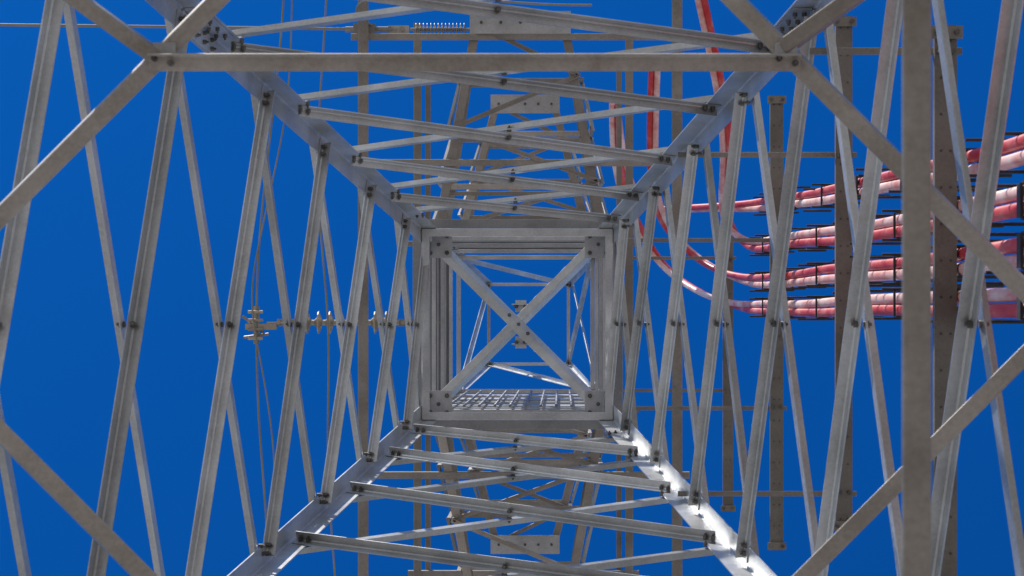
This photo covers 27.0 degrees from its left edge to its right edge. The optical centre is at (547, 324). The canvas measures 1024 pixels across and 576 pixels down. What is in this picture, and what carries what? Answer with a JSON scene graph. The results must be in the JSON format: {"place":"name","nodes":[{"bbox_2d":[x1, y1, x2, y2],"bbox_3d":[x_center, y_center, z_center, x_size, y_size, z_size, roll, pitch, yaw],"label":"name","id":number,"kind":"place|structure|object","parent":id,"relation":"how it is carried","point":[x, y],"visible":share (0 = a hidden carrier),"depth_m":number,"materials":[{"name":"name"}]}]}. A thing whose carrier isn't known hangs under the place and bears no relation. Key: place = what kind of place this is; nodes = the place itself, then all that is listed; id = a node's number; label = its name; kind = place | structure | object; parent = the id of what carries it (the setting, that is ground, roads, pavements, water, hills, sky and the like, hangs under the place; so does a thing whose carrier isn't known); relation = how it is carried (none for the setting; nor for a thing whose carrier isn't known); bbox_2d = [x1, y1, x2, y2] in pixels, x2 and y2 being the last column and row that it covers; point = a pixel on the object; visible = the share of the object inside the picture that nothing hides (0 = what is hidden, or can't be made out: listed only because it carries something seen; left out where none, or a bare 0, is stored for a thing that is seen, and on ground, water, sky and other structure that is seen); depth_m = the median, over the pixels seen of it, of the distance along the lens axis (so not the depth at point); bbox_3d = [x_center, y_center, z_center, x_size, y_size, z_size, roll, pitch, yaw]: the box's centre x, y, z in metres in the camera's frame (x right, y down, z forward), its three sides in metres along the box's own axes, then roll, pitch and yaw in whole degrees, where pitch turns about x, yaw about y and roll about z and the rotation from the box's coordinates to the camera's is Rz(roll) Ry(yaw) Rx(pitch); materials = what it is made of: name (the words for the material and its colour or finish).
{"place":"outdoors","nodes":[
{"label":"outdoors","id":0,"kind":"place"},
{"bbox_2d":[0,0,1023,575],"label":"sky","id":1,"kind":"structure","parent":0,"point":[58,385],"materials":[{"name":"blue"}]},
{"label":"ground","id":2,"kind":"structure","parent":0,"visible":0},
{"bbox_2d":[0,0,1023,575],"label":"lattice transmission tower","id":3,"kind":"structure","parent":2,"relation":"on","point":[444,406],"depth_m":15.93,"materials":[{"name":"metal"}]},
{"bbox_2d":[242,306,440,343],"bbox_3d":[-2.515,0.010,26.000,2.431,0.278,0.460,0,-90,0],"label":"insulator string","id":4,"kind":"object","parent":3,"relation":"attached to","point":[318,322],"visible":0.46,"depth_m":25.94,"materials":[{"name":"metal"}]},
{"bbox_2d":[251,0,292,523],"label":"jumper wire","id":5,"kind":"object","parent":4,"relation":"attached to","point":[257,277],"visible":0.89,"depth_m":25.90,"materials":[{"name":"metal"}]},
{"bbox_2d":[319,0,335,575],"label":"jumper wire","id":6,"kind":"object","parent":4,"relation":"attached to","point":[326,299],"visible":0.56,"depth_m":25.68,"materials":[{"name":"metal"}]},
{"bbox_2d":[378,23,469,32],"bbox_3d":[-1.250,-3.420,24.750,1.440,0.149,0.149,0,-90,0],"label":"insulator string","id":7,"kind":"object","parent":3,"relation":"attached to","point":[399,29],"visible":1,"depth_m":24.73,"materials":[{"name":"ceramic"}]},
{"bbox_2d":[0,1,591,32],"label":"conductor wire","id":8,"kind":"object","parent":7,"relation":"attached to","point":[372,28],"visible":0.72,"depth_m":24.62,"materials":[{"name":"metal"}]},
{"bbox_2d":[591,16,962,575],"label":"cable support rack","id":9,"kind":"object","parent":3,"relation":"attached to","point":[944,263],"visible":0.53,"depth_m":18.00,"materials":[{"name":"metal"}]},
{"bbox_2d":[609,103,1023,323],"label":"power cable","id":10,"kind":"object","parent":9,"relation":"attached to","point":[887,304],"visible":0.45,"depth_m":19.60,"materials":[{"name":"red rubber"}]},
{"bbox_2d":[647,71,1023,291],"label":"power cable","id":11,"kind":"object","parent":9,"relation":"attached to","point":[888,267],"visible":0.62,"depth_m":20.39,"materials":[{"name":"red rubber"}]},
{"bbox_2d":[695,0,1023,255],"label":"power cable","id":12,"kind":"object","parent":9,"relation":"attached to","point":[888,227],"visible":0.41,"depth_m":20.32,"materials":[{"name":"red rubber"}]},
{"bbox_2d":[622,123,1023,215],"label":"power cable","id":13,"kind":"object","parent":3,"relation":"attached to","point":[890,182],"visible":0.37,"depth_m":16.99,"materials":[{"name":"red rubber"}]}
]}

